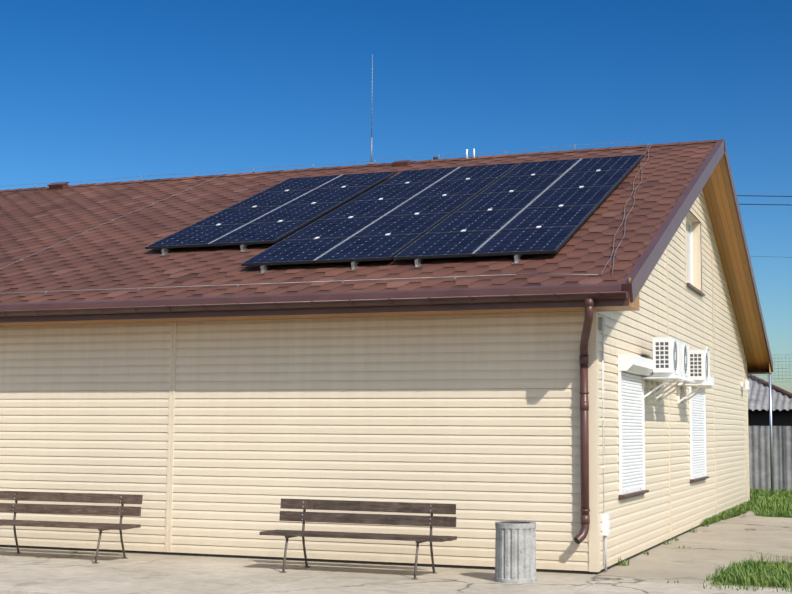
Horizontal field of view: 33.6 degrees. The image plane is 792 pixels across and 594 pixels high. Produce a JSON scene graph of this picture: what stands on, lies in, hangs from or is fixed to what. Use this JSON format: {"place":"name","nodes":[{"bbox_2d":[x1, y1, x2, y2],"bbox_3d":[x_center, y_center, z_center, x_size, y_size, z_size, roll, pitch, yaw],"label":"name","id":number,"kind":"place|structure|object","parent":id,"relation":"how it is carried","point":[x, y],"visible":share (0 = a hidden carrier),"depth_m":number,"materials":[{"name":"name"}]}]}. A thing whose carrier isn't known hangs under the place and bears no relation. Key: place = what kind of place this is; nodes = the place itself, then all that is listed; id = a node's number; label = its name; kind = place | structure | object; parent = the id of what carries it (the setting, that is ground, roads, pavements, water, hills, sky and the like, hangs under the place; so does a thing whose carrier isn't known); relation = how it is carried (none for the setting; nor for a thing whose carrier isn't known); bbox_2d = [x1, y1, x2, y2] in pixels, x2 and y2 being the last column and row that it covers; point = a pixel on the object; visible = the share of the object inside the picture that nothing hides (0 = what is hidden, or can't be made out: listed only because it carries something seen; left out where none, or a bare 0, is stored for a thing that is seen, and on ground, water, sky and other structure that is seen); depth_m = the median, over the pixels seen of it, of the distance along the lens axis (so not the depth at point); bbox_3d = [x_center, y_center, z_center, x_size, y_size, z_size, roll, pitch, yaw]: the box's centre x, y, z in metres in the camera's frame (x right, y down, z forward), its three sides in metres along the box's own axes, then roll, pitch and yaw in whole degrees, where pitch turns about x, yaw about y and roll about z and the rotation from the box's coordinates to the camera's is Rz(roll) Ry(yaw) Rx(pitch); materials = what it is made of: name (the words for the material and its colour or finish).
{"place":"outdoors","nodes":[
{"label":"outdoors","id":0,"kind":"place"},
{"bbox_2d":[0,142,771,370],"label":"roof structure","id":1,"kind":"object","parent":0,"point":[718,195],"visible":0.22,"depth_m":24.84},
{"bbox_2d":[0,139,722,303],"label":"roof shingles","id":2,"kind":"object","parent":1,"relation":"on","point":[643,237],"visible":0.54,"depth_m":19.02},
{"bbox_2d":[47,149,474,189],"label":"roof vents","id":3,"kind":"object","parent":2,"relation":"on","point":[58,185],"visible":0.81,"depth_m":24.75,"materials":[{"name":"brown metal"}]},
{"bbox_2d":[145,171,396,255],"bbox_3d":[-1.859,-1.423,21.394,2.120,2.087,4.994,-2,-6,21],"label":"solar array","id":4,"kind":"object","parent":2,"relation":"on","point":[279,211],"visible":1,"depth_m":20.89,"materials":[{"name":"blue"}]},
{"bbox_2d":[0,54,649,293],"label":"roof lightning protection","id":5,"kind":"object","parent":2,"relation":"on","point":[139,288],"visible":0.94,"depth_m":17.85,"materials":[{"name":"grey metal"}]},
{"bbox_2d":[241,163,518,273],"bbox_3d":[0.016,-1.307,20.006,2.120,2.571,6.222,-2,-6,21],"label":"solar array","id":6,"kind":"object","parent":2,"relation":"on","point":[390,218],"visible":0.98,"depth_m":19.25,"materials":[{"name":"blue"}]},
{"bbox_2d":[393,154,643,266],"bbox_3d":[2.035,-1.371,19.241,2.120,2.571,6.222,-2,-6,21],"label":"solar array","id":7,"kind":"object","parent":2,"relation":"on","point":[518,211],"visible":1,"depth_m":18.47,"materials":[{"name":"blue"}]},
{"bbox_2d":[0,277,771,373],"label":"soffit","id":8,"kind":"structure","parent":1,"relation":"attached to","point":[633,306],"depth_m":16.00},
{"bbox_2d":[0,139,772,372],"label":"roof metal trims","id":9,"kind":"object","parent":1,"relation":"attached to","point":[646,263],"visible":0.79,"depth_m":15.98,"materials":[{"name":"brown metal"}]},
{"bbox_2d":[0,291,627,316],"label":"gutter","id":10,"kind":"object","parent":9,"relation":"attached to","point":[597,295],"visible":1,"depth_m":15.50,"materials":[{"name":"brown metal"}]},
{"bbox_2d":[0,511,791,593],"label":"pavement","id":11,"kind":"structure","parent":0,"point":[713,546],"depth_m":14.71,"materials":[{"name":"grey concrete"}]},
{"bbox_2d":[0,491,142,563],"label":"bench","id":12,"kind":"object","parent":11,"relation":"on","point":[122,510],"visible":1,"depth_m":16.39,"materials":[{"name":"brown wood"}]},
{"bbox_2d":[259,498,456,579],"bbox_3d":[-0.416,2.724,14.878,2.227,0.802,0.705,-2,-6,21],"label":"bench","id":13,"kind":"object","parent":11,"relation":"on","point":[431,520],"visible":1,"depth_m":14.96,"materials":[{"name":"brown wood"}]},
{"bbox_2d":[495,521,536,583],"bbox_3d":[1.289,2.747,14.163,0.452,0.625,0.452,-2,-6,21],"label":"litter bin","id":14,"kind":"object","parent":11,"relation":"on","point":[515,552],"visible":1,"depth_m":13.98,"materials":[{"name":"metal"}]},
{"bbox_2d":[0,0,791,392],"label":"sky","id":15,"kind":"structure","parent":0,"point":[97,90],"materials":[{"name":"blue"}]},
{"bbox_2d":[574,298,593,543],"bbox_3d":[2.091,1.405,14.659,0.191,2.715,0.800,0,-6,3],"label":"downpipe","id":16,"kind":"object","parent":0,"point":[580,537],"visible":1,"depth_m":14.89,"materials":[{"name":"brown metal"}]},
{"bbox_2d":[610,487,791,592],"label":"grass","id":17,"kind":"structure","parent":0,"point":[762,502],"depth_m":15.77,"materials":[{"name":"green plant"}]},
{"bbox_2d":[712,575,783,587],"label":"lawn ground","id":18,"kind":"structure","parent":0,"point":[741,585],"depth_m":14.14,"materials":[{"name":"green plant"}]},
{"bbox_2d":[747,355,791,493],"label":"metal pole","id":19,"kind":"object","parent":18,"relation":"on","point":[771,432],"visible":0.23,"depth_m":33.66,"materials":[{"name":"grey metal"}]},
{"bbox_2d":[748,426,791,490],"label":"fence","id":20,"kind":"object","parent":18,"relation":"on","point":[759,460],"visible":0.1,"depth_m":35.69,"materials":[{"name":"grey metal"}]},
{"bbox_2d":[747,374,791,425],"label":"neighbour house","id":21,"kind":"structure","parent":0,"point":[758,402],"depth_m":37.92,"materials":[{"name":"grey metal"}]},
{"label":"ground","id":22,"kind":"structure","parent":0,"visible":0},
{"bbox_2d":[0,525,701,573],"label":"building plinth","id":23,"kind":"object","parent":22,"relation":"on","point":[326,560],"depth_m":16.30,"materials":[{"name":"grey concrete"}]},
{"bbox_2d":[0,312,588,570],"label":"wall","id":24,"kind":"structure","parent":23,"relation":"on","point":[217,437],"depth_m":16.32,"materials":[{"name":"beige plastic"}]},
{"bbox_2d":[588,189,749,571],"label":"gable wall","id":25,"kind":"structure","parent":23,"relation":"on","point":[673,501],"depth_m":20.03,"materials":[{"name":"beige plastic"}]},
{"bbox_2d":[618,354,653,499],"bbox_3d":[3.112,1.672,16.886,0.196,1.780,1.690,-2,-6,21],"label":"roller shutter","id":26,"kind":"object","parent":25,"relation":"attached to","point":[631,412],"visible":1,"depth_m":16.77,"materials":[{"name":"white plastic"}]},
{"bbox_2d":[641,337,685,400],"bbox_3d":[3.624,0.984,17.850,0.503,0.832,0.813,-2,-6,21],"label":"ac unit","id":27,"kind":"object","parent":25,"relation":"attached to","point":[666,354],"visible":0.96,"depth_m":17.55,"materials":[{"name":"white plastic"}]},
{"bbox_2d":[598,317,748,571],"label":"wall fittings","id":28,"kind":"object","parent":25,"relation":"attached to","point":[606,517],"depth_m":15.24,"materials":[{"name":"white plastic"}]},
{"bbox_2d":[652,341,694,401],"bbox_3d":[3.950,1.073,18.706,0.503,0.832,0.813,-2,-6,21],"label":"ac unit","id":29,"kind":"object","parent":25,"relation":"attached to","point":[684,361],"visible":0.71,"depth_m":18.52,"materials":[{"name":"white plastic"}]},
{"bbox_2d":[684,208,704,296],"bbox_3d":[5.082,-0.784,22.767,0.267,1.398,1.940,-2,-6,21],"label":"attic window","id":30,"kind":"structure","parent":25,"relation":"in","point":[693,255],"depth_m":23.59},
{"bbox_2d":[677,349,714,403],"bbox_3d":[4.742,1.269,20.781,0.503,0.832,0.813,-2,-6,21],"label":"ac unit","id":31,"kind":"object","parent":25,"relation":"attached to","point":[699,361],"visible":0.96,"depth_m":20.48,"materials":[{"name":"white plastic"}]},
{"bbox_2d":[689,376,713,482],"bbox_3d":[5.241,2.244,22.461,0.196,1.800,1.800,-2,-6,21],"label":"roller shutter","id":32,"kind":"object","parent":25,"relation":"attached to","point":[697,422],"visible":0.92,"depth_m":22.43,"materials":[{"name":"white plastic"}]},
{"bbox_2d":[433,157,791,257],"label":"power lines","id":33,"kind":"object","parent":22,"relation":"on","point":[435,158],"visible":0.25,"depth_m":72.92,"materials":[{"name":"black"}]}
]}

